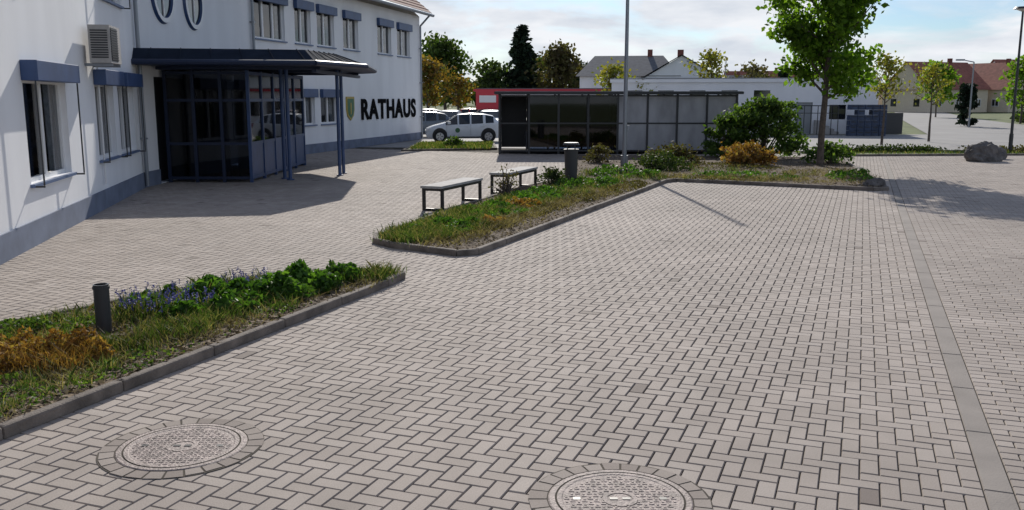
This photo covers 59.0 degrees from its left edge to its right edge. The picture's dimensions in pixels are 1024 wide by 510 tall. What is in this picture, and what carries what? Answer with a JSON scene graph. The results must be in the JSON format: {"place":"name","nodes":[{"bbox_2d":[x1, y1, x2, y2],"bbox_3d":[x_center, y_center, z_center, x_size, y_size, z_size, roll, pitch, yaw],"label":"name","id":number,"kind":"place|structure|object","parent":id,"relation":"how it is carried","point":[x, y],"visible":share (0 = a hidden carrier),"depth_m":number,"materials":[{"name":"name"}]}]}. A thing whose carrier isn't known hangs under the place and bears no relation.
{"place":"outdoors","nodes":[
{"label":"outdoors","id":0,"kind":"place"},
{"bbox_2d":[366,134,525,147],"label":"car park","id":1,"kind":"structure","parent":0,"point":[405,144],"depth_m":45.06,"materials":[{"name":"grey asphalt"}]},
{"bbox_2d":[423,109,440,111],"bbox_3d":[-6.602,-9.803,65.284,3.985,1.493,2.080,-2,10,-10],"label":"parked car","id":2,"kind":"object","parent":1,"relation":"on","point":[432,110],"visible":0.02,"depth_m":64.72,"materials":[{"name":"grey paint"}]},
{"bbox_2d":[423,111,449,133],"bbox_3d":[-5.402,-7.584,52.475,3.985,1.493,2.080,-2,10,-10],"label":"parked car","id":3,"kind":"object","parent":1,"relation":"on","point":[431,118],"visible":0.14,"depth_m":51.82,"materials":[{"name":"white paint"}]},
{"bbox_2d":[422,54,456,108],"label":"autumn coloured tree","id":4,"kind":"object","parent":1,"relation":"on","point":[430,70],"visible":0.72,"depth_m":78.01,"materials":[{"name":"yellow plant"}]},
{"bbox_2d":[440,110,461,117],"bbox_3d":[-4.000,-8.523,57.892,2.080,1.493,3.985,1,10,7],"label":"parked car","id":5,"kind":"object","parent":1,"relation":"on","point":[450,113],"visible":0.04,"depth_m":57.36,"materials":[{"name":"grey paint"}]},
{"bbox_2d":[434,70,478,109],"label":"autumn coloured tree","id":6,"kind":"object","parent":1,"relation":"on","point":[456,83],"visible":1,"depth_m":76.33,"materials":[{"name":"yellow plant"}]},
{"bbox_2d":[425,113,497,141],"bbox_3d":[-2.502,-6.594,46.761,3.985,1.493,2.080,-1,10,-6],"label":"parked car","id":7,"kind":"object","parent":1,"relation":"on","point":[483,127],"visible":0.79,"depth_m":45.99,"materials":[{"name":"white paint"}]},
{"bbox_2d":[459,108,477,112],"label":"parked car","id":8,"kind":"object","parent":1,"relation":"on","point":[469,110],"visible":0.03,"depth_m":68.51,"materials":[{"name":"white paint"}]},
{"bbox_2d":[475,109,497,112],"bbox_3d":[-2.002,-9.803,65.285,3.985,1.493,2.080,-1,10,-5],"label":"parked car","id":9,"kind":"object","parent":1,"relation":"on","point":[479,111],"visible":0.01,"depth_m":64.63,"materials":[{"name":"grey paint"}]},
{"bbox_2d":[476,90,498,109],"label":"red advertising sign","id":10,"kind":"object","parent":1,"relation":"on","point":[486,99],"visible":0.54,"depth_m":65.03,"materials":[{"name":"red"}]},
{"bbox_2d":[480,110,497,120],"bbox_3d":[-1.400,-8.608,58.385,2.080,1.493,3.985,1,10,5],"label":"parked car","id":11,"kind":"object","parent":1,"relation":"on","point":[494,113],"visible":0.02,"depth_m":57.80,"materials":[{"name":"grey paint"}]},
{"bbox_2d":[401,143,496,151],"bbox_3d":[-2.650,-4.926,41.157,4.004,0.113,6.529,0,10,0],"label":"lawn strip","id":12,"kind":"object","parent":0,"point":[494,147],"visible":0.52,"depth_m":38.71,"materials":[{"name":"green plant"}]},
{"bbox_2d":[443,136,465,145],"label":"shrub","id":13,"kind":"object","parent":12,"relation":"on","point":[453,140],"visible":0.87,"depth_m":40.18,"materials":[{"name":"green plant"}]},
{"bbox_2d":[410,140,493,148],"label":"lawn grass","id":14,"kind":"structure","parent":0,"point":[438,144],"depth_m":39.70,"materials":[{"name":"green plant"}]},
{"bbox_2d":[0,148,1021,509],"bbox_3d":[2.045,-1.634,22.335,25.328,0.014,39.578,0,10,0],"label":"plaza paving","id":15,"kind":"structure","parent":0,"point":[418,353],"depth_m":7.88,"materials":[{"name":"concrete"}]},
{"bbox_2d":[96,418,263,478],"bbox_3d":[-2.109,1.221,5.794,1.012,0.008,1.010,0,10,0],"label":"manhole cover","id":16,"kind":"object","parent":15,"relation":"on","point":[182,448],"visible":1,"depth_m":5.75,"materials":[{"name":"metal"}]},
{"bbox_2d":[0,267,405,440],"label":"flower bed","id":17,"kind":"object","parent":15,"relation":"on","point":[41,412],"visible":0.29,"depth_m":7.55,"materials":[{"name":"green plant"}]},
{"bbox_2d":[0,323,118,382],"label":"rusty shrub","id":18,"kind":"object","parent":17,"relation":"on","point":[29,348],"visible":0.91,"depth_m":7.39,"materials":[{"name":"orange plant"}]},
{"bbox_2d":[92,283,112,334],"bbox_3d":[-3.750,0.512,8.289,0.150,0.500,0.150,0,10,0],"label":"bollard post","id":19,"kind":"object","parent":17,"relation":"on","point":[102,306],"visible":0.95,"depth_m":8.24,"materials":[{"name":"grey metal"}]},
{"bbox_2d":[0,299,313,420],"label":"weeds","id":20,"kind":"object","parent":17,"relation":"on","point":[23,321],"visible":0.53,"depth_m":7.57,"materials":[{"name":"green plant"}]},
{"bbox_2d":[114,265,274,319],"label":"grape hyacinths","id":21,"kind":"object","parent":17,"relation":"on","point":[173,297],"visible":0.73,"depth_m":9.10,"materials":[{"name":"blue plant"}]},
{"bbox_2d":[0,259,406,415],"bbox_3d":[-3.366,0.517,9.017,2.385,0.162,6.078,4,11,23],"label":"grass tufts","id":22,"kind":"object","parent":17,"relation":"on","point":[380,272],"visible":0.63,"depth_m":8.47,"materials":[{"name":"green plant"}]},
{"bbox_2d":[118,258,365,320],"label":"green perennials","id":23,"kind":"object","parent":17,"relation":"on","point":[299,275],"visible":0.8,"depth_m":9.63,"materials":[{"name":"green plant"}]},
{"bbox_2d":[0,0,434,264],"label":"town hall","id":24,"kind":"structure","parent":15,"relation":"on","point":[224,90],"depth_m":23.56,"materials":[{"name":"white paint"}]},
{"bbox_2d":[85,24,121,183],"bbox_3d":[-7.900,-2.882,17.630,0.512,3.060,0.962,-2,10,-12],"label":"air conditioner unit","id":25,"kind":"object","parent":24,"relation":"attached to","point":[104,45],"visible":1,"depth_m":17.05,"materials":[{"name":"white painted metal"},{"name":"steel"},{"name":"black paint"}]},
{"bbox_2d":[151,0,203,30],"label":"porthole windows","id":26,"kind":"structure","parent":24,"relation":"in","point":[163,10],"depth_m":25.29,"materials":[{"name":"white metal"}]},
{"bbox_2d":[22,0,410,187],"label":"windows","id":27,"kind":"structure","parent":24,"relation":"in","point":[267,16],"depth_m":20.67,"materials":[{"name":"white"}]},
{"bbox_2d":[346,97,354,119],"bbox_3d":[-7.145,-6.478,40.023,0.068,1.040,0.840,2,10,13],"label":"coat of arms plaque","id":28,"kind":"object","parent":24,"relation":"attached to","point":[350,107],"visible":1,"depth_m":39.95,"materials":[{"name":"gold metal"}]},
{"bbox_2d":[361,99,415,119],"bbox_3d":[-6.002,-7.250,44.776,0.030,0.970,7.402,2,10,13],"label":"rathaus lettering","id":29,"kind":"object","parent":24,"relation":"attached to","point":[382,101],"visible":1,"depth_m":44.42,"materials":[{"name":"black"}]},
{"bbox_2d":[420,177,482,210],"bbox_3d":[-1.220,-1.271,18.758,0.460,0.500,2.100,4,11,21],"label":"bench","id":30,"kind":"object","parent":15,"relation":"on","point":[443,186],"visible":0.93,"depth_m":18.31,"materials":[{"name":"metal"}]},
{"bbox_2d":[489,166,537,193],"bbox_3d":[0.060,-1.817,21.911,0.460,0.500,2.100,4,11,21],"label":"bench","id":31,"kind":"object","parent":15,"relation":"on","point":[521,170],"visible":0.81,"depth_m":21.61,"materials":[{"name":"metal"}]},
{"bbox_2d":[563,142,579,180],"bbox_3d":[1.550,-2.418,23.736,0.440,1.060,0.440,0,10,0],"label":"litter bin","id":32,"kind":"object","parent":15,"relation":"on","point":[571,159],"visible":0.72,"depth_m":23.60,"materials":[{"name":"grey metal"}]},
{"bbox_2d":[494,91,743,153],"bbox_3d":[4.200,-5.526,37.532,9.800,2.475,3.750,0,10,0],"label":"bicycle shelter","id":33,"kind":"object","parent":15,"relation":"on","point":[548,121],"visible":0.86,"depth_m":35.91,"materials":[{"name":"grey glass"}]},
{"bbox_2d":[528,463,712,509],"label":"manhole cover","id":34,"kind":"object","parent":15,"relation":"on","point":[610,486],"visible":1,"depth_m":5.13,"materials":[{"name":"metal"}]},
{"bbox_2d":[373,154,888,255],"bbox_3d":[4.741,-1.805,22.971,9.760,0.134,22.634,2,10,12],"label":"planting bed","id":35,"kind":"object","parent":15,"relation":"on","point":[493,239],"visible":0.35,"depth_m":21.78,"materials":[{"name":"green plant"}]},
{"bbox_2d":[488,164,519,194],"bbox_3d":[-0.188,-1.715,20.416,0.721,0.740,0.719,0,10,0],"label":"bare twig shrub","id":36,"kind":"object","parent":35,"relation":"on","point":[507,187],"visible":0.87,"depth_m":20.31,"materials":[{"name":"brown plant"}]},
{"bbox_2d":[482,196,541,221],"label":"heather cushions","id":37,"kind":"object","parent":35,"relation":"on","point":[522,200],"visible":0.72,"depth_m":17.86,"materials":[{"name":"orange plant"}]},
{"bbox_2d":[536,166,569,185],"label":"shrub","id":38,"kind":"object","parent":35,"relation":"on","point":[552,175],"visible":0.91,"depth_m":22.32,"materials":[{"name":"green plant"}]},
{"bbox_2d":[369,166,815,244],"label":"grass tufts","id":39,"kind":"object","parent":35,"relation":"on","point":[403,233],"visible":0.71,"depth_m":16.03,"materials":[{"name":"green plant"}]},
{"bbox_2d":[582,142,615,163],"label":"shrub","id":40,"kind":"object","parent":35,"relation":"on","point":[598,149],"visible":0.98,"depth_m":30.31,"materials":[{"name":"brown plant"}]},
{"bbox_2d":[620,0,628,165],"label":"flagpole","id":41,"kind":"object","parent":35,"relation":"on","point":[624,158],"visible":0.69,"depth_m":28.60,"materials":[{"name":"silver metal"}]},
{"bbox_2d":[468,160,783,233],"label":"cushion plants","id":42,"kind":"object","parent":35,"relation":"on","point":[633,184],"visible":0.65,"depth_m":22.72,"materials":[{"name":"green plant"}]},
{"bbox_2d":[408,161,873,236],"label":"ground cover perennials","id":43,"kind":"object","parent":35,"relation":"on","point":[547,190],"visible":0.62,"depth_m":22.05,"materials":[{"name":"green plant"}]},
{"bbox_2d":[630,144,699,171],"bbox_3d":[4.540,-2.964,27.499,2.122,0.828,1.941,4,11,22],"label":"shrub","id":44,"kind":"object","parent":35,"relation":"on","point":[662,158],"visible":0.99,"depth_m":27.18,"materials":[{"name":"green plant"}]},
{"bbox_2d":[638,142,704,163],"bbox_3d":[5.326,-3.422,30.264,2.162,0.789,2.078,0,10,0],"label":"shrub","id":45,"kind":"object","parent":35,"relation":"on","point":[680,149],"visible":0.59,"depth_m":29.96,"materials":[{"name":"green plant"}]},
{"bbox_2d":[700,110,751,157],"bbox_3d":[7.854,-4.441,33.277,1.886,1.772,1.839,0,10,0],"label":"shrub","id":46,"kind":"object","parent":35,"relation":"on","point":[712,147],"visible":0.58,"depth_m":33.00,"materials":[{"name":"green plant"}]},
{"bbox_2d":[719,139,779,165],"bbox_3d":[7.633,-3.330,29.379,1.949,0.908,2.005,0,10,0],"label":"rusty shrub","id":47,"kind":"object","parent":35,"relation":"on","point":[737,152],"visible":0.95,"depth_m":28.99,"materials":[{"name":"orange plant"}]},
{"bbox_2d":[718,92,811,156],"bbox_3d":[9.220,-4.687,32.864,3.515,2.435,3.012,0,10,0],"label":"shrub","id":48,"kind":"object","parent":35,"relation":"on","point":[756,119],"visible":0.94,"depth_m":32.29,"materials":[{"name":"green plant"}]},
{"bbox_2d":[755,0,890,165],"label":"maple tree","id":49,"kind":"object","parent":35,"relation":"on","point":[839,68],"visible":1,"depth_m":27.98,"materials":[{"name":"green plant"}]},
{"bbox_2d":[800,139,855,163],"bbox_3d":[10.533,-3.428,30.007,1.563,0.892,1.850,-7,12,-35],"label":"shrub","id":50,"kind":"object","parent":35,"relation":"on","point":[833,153],"visible":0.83,"depth_m":29.76,"materials":[{"name":"green plant"}]},
{"bbox_2d":[863,178,885,185],"bbox_3d":[8.998,-1.740,22.432,0.614,0.370,0.401,0,10,0],"label":"boulder","id":51,"kind":"object","parent":35,"relation":"on","point":[876,182],"visible":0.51,"depth_m":22.29,"materials":[{"name":"stone"}]},
{"bbox_2d":[882,156,1018,509],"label":"gutter strip","id":52,"kind":"object","parent":15,"relation":"on","point":[997,489],"visible":0.91,"depth_m":6.86,"materials":[{"name":"grey concrete"}]},
{"bbox_2d":[358,101,1023,151],"bbox_3d":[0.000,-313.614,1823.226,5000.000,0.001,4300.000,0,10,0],"label":"ground","id":53,"kind":"structure","parent":0,"point":[907,128],"depth_m":113.82,"materials":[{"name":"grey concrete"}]},
{"bbox_2d":[421,30,496,109],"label":"broadleaf tree","id":54,"kind":"object","parent":53,"relation":"on","point":[444,49],"visible":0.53,"depth_m":92.75,"materials":[{"name":"green plant"}]},
{"bbox_2d":[466,57,513,96],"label":"broadleaf tree","id":55,"kind":"object","parent":53,"relation":"on","point":[490,78],"visible":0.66,"depth_m":116.35,"materials":[{"name":"green plant"}]},
{"bbox_2d":[496,24,541,87],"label":"pine tree","id":56,"kind":"object","parent":53,"relation":"on","point":[522,54],"visible":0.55,"depth_m":99.96,"materials":[{"name":"green plant"}]},
{"bbox_2d":[506,57,551,77],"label":"broadleaf tree","id":57,"kind":"object","parent":53,"relation":"on","point":[536,67],"visible":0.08,"depth_m":104.47,"materials":[{"name":"green plant"}]},
{"bbox_2d":[473,88,609,91],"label":"supermarket building","id":58,"kind":"structure","parent":53,"relation":"on","point":[548,89],"depth_m":72.42,"materials":[{"name":"red"}]},
{"bbox_2d":[524,38,583,87],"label":"broadleaf tree","id":59,"kind":"object","parent":53,"relation":"on","point":[561,59],"visible":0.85,"depth_m":97.03,"materials":[{"name":"green plant"}]},
{"bbox_2d":[561,58,587,87],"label":"broadleaf tree","id":60,"kind":"object","parent":53,"relation":"on","point":[584,65],"visible":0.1,"depth_m":101.66,"materials":[{"name":"green plant"}]},
{"bbox_2d":[580,76,646,87],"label":"walls","id":61,"kind":"structure","parent":53,"relation":"on","point":[586,82],"depth_m":89.94,"materials":[{"name":"white paint"}]},
{"bbox_2d":[576,49,680,77],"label":"roof","id":62,"kind":"structure","parent":61,"relation":"on","point":[646,65],"depth_m":91.19,"materials":[{"name":"grey tile"}]},
{"bbox_2d":[591,57,637,90],"bbox_3d":[6.889,-10.797,60.838,3.238,4.910,3.197,0,10,0],"label":"young tree","id":63,"kind":"object","parent":53,"relation":"on","point":[614,70],"visible":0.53,"depth_m":60.43,"materials":[{"name":"green plant"}]},
{"bbox_2d":[422,77,883,105],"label":"distant trees","id":64,"kind":"object","parent":53,"relation":"on","point":[473,97],"depth_m":255.00,"materials":[{"name":"green plant"}]},
{"bbox_2d":[681,48,739,77],"bbox_3d":[13.147,-11.111,60.425,3.691,5.667,3.731,4,11,21],"label":"young tree","id":65,"kind":"object","parent":53,"relation":"on","point":[709,58],"visible":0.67,"depth_m":59.52,"materials":[{"name":"green plant"}]},
{"bbox_2d":[610,77,881,134],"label":"white hall building","id":66,"kind":"structure","parent":53,"relation":"on","point":[809,100],"depth_m":56.94,"materials":[{"name":"white paint"}]},
{"bbox_2d":[728,59,767,77],"bbox_3d":[15.925,-10.767,60.877,3.025,4.843,3.202,0,10,0],"label":"young tree","id":67,"kind":"object","parent":53,"relation":"on","point":[750,70],"visible":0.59,"depth_m":60.48,"materials":[{"name":"green plant"}]},
{"bbox_2d":[748,66,776,77],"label":"young tree","id":68,"kind":"object","parent":53,"relation":"on","point":[763,73],"visible":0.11,"depth_m":97.73,"materials":[{"name":"green plant"}]},
{"bbox_2d":[778,65,791,77],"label":"pine tree","id":69,"kind":"object","parent":53,"relation":"on","point":[784,75],"visible":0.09,"depth_m":93.91,"materials":[{"name":"green plant"}]},
{"bbox_2d":[878,92,882,104],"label":"walls","id":70,"kind":"structure","parent":53,"relation":"on","point":[880,102],"depth_m":159.15,"materials":[{"name":"beige paint"}]},
{"bbox_2d":[884,113,902,133],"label":"utility cabinet","id":71,"kind":"structure","parent":53,"relation":"on","point":[894,123],"depth_m":56.73,"materials":[{"name":"grey metal"}]},
{"bbox_2d":[843,150,1023,156],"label":"kerb","id":72,"kind":"object","parent":53,"relation":"on","point":[931,154],"depth_m":35.05,"materials":[{"name":"concrete"}]},
{"bbox_2d":[837,143,946,151],"bbox_3d":[15.011,-4.340,36.805,5.236,0.440,0.914,0,10,-3],"label":"hedge","id":73,"kind":"object","parent":72,"relation":"on","point":[872,148],"visible":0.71,"depth_m":36.61,"materials":[{"name":"green plant"}]},
{"bbox_2d":[845,149,1023,153],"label":"verge grass","id":74,"kind":"structure","parent":72,"relation":"on","point":[923,151],"depth_m":35.83,"materials":[{"name":"green plant"}]},
{"bbox_2d":[958,144,1023,151],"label":"hedge","id":75,"kind":"object","parent":72,"relation":"on","point":[1019,149],"visible":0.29,"depth_m":36.52,"materials":[{"name":"green plant"}]},
{"bbox_2d":[1008,6,1023,152],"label":"street lamp","id":76,"kind":"object","parent":72,"relation":"on","point":[1011,134],"visible":0.84,"depth_m":35.93,"materials":[{"name":"grey metal"}]},
{"bbox_2d":[954,83,979,125],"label":"columnar cypress","id":77,"kind":"object","parent":53,"relation":"on","point":[963,96],"visible":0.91,"depth_m":71.69,"materials":[{"name":"green plant"}]},
{"bbox_2d":[964,141,1002,161],"bbox_3d":[16.699,-3.632,32.044,1.400,0.815,0.931,0,10,0],"label":"boulder","id":78,"kind":"object","parent":53,"relation":"on","point":[985,151],"visible":0.77,"depth_m":31.77,"materials":[{"name":"stone"}]},
{"bbox_2d":[998,147,1006,158],"bbox_3d":[17.824,-3.709,33.254,0.760,0.556,0.677,0,10,0],"label":"boulder","id":79,"kind":"object","parent":53,"relation":"on","point":[1003,151],"visible":0.27,"depth_m":33.09,"materials":[{"name":"stone"}]},
{"bbox_2d":[993,55,1023,123],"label":"young tree","id":80,"kind":"object","parent":53,"relation":"on","point":[1010,93],"visible":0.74,"depth_m":78.83,"materials":[{"name":"green plant"}]},
{"bbox_2d":[1009,111,1023,122],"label":"hedge","id":81,"kind":"object","parent":53,"relation":"on","point":[1017,117],"visible":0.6,"depth_m":86.06,"materials":[{"name":"green plant"}]},
{"bbox_2d":[415,0,1023,83],"label":"sky","id":82,"kind":"structure","parent":0,"point":[978,31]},
{"bbox_2d":[724,68,795,77],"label":"roof","id":83,"kind":"structure","parent":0,"point":[742,72],"depth_m":174.41,"materials":[{"name":"tile"}]},
{"bbox_2d":[750,112,1023,150],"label":"road","id":84,"kind":"structure","parent":0,"point":[947,133],"depth_m":54.84,"materials":[{"name":"grey asphalt"}]},
{"bbox_2d":[846,105,887,135],"bbox_3d":[21.285,-8.091,54.311,2.170,1.840,0.610,0,10,0],"label":"container","id":85,"kind":"object","parent":84,"relation":"on","point":[870,124],"visible":0.98,"depth_m":54.06,"materials":[{"name":"blue metal"}]},
{"bbox_2d":[867,50,911,144],"bbox_3d":[17.636,-7.430,42.908,2.108,4.394,2.019,9,13,41],"label":"young tree","id":86,"kind":"object","parent":84,"relation":"on","point":[887,63],"visible":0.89,"depth_m":42.67,"materials":[{"name":"green plant"}]},
{"bbox_2d":[907,60,955,141],"bbox_3d":[21.537,-7.898,46.392,2.492,4.130,2.061,0,10,0],"label":"young tree","id":87,"kind":"object","parent":84,"relation":"on","point":[936,74],"visible":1,"depth_m":46.20,"materials":[{"name":"green plant"}]},
{"bbox_2d":[882,89,987,112],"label":"walls","id":88,"kind":"structure","parent":84,"relation":"on","point":[906,100],"depth_m":144.74,"materials":[{"name":"beige paint"}]},
{"bbox_2d":[887,65,923,89],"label":"gables","id":89,"kind":"object","parent":88,"relation":"on","point":[909,72],"visible":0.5,"depth_m":145.04,"materials":[{"name":"beige paint"}]},
{"bbox_2d":[890,99,980,106],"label":"windows","id":90,"kind":"structure","parent":88,"relation":"attached to","point":[917,101],"depth_m":143.91,"materials":[{"name":"white"}]},
{"bbox_2d":[913,59,963,116],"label":"young tree","id":91,"kind":"object","parent":84,"relation":"on","point":[948,88],"visible":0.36,"depth_m":105.50,"materials":[{"name":"green plant"}]},
{"bbox_2d":[956,59,974,126],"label":"street lamp","id":92,"kind":"object","parent":84,"relation":"on","point":[971,89],"visible":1,"depth_m":68.81,"materials":[{"name":"silver metal"}]},
{"bbox_2d":[986,89,1023,111],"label":"walls","id":93,"kind":"structure","parent":84,"relation":"on","point":[1002,107],"depth_m":145.24,"materials":[{"name":"beige paint"}]},
{"bbox_2d":[991,99,1019,105],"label":"windows","id":94,"kind":"structure","parent":93,"relation":"attached to","point":[994,102],"depth_m":145.58,"materials":[{"name":"white"}]},
{"bbox_2d":[881,58,991,89],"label":"roof","id":95,"kind":"structure","parent":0,"point":[965,70],"depth_m":145.74,"materials":[{"name":"tile"}]},
{"bbox_2d":[887,155,1023,509],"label":"lane paving","id":96,"kind":"structure","parent":0,"point":[989,199],"depth_m":12.84,"materials":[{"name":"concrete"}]},
{"bbox_2d":[969,59,1018,89],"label":"roof","id":97,"kind":"structure","parent":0,"point":[989,74],"depth_m":148.25,"materials":[{"name":"tile"}]},
{"bbox_2d":[991,59,1014,62],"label":"roof","id":98,"kind":"structure","parent":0,"point":[999,60],"depth_m":160.29,"materials":[{"name":"tile"}]},
{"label":"walls","id":99,"kind":"object","parent":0,"visible":0},
{"bbox_2d":[645,56,714,77],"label":"gables","id":100,"kind":"object","parent":99,"relation":"on","point":[675,67],"visible":0.75,"depth_m":88.27,"materials":[{"name":"white paint"}]},
{"bbox_2d":[643,50,721,77],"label":"roof","id":101,"kind":"structure","parent":99,"relation":"on","point":[680,53],"depth_m":90.42,"materials":[{"name":"grey tile"}]},
{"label":"walls","id":102,"kind":"object","parent":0,"visible":0},
{"bbox_2d":[721,72,748,77],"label":"roof","id":103,"kind":"structure","parent":102,"relation":"on","point":[737,73],"depth_m":166.33,"materials":[{"name":"grey tile"}]}
]}

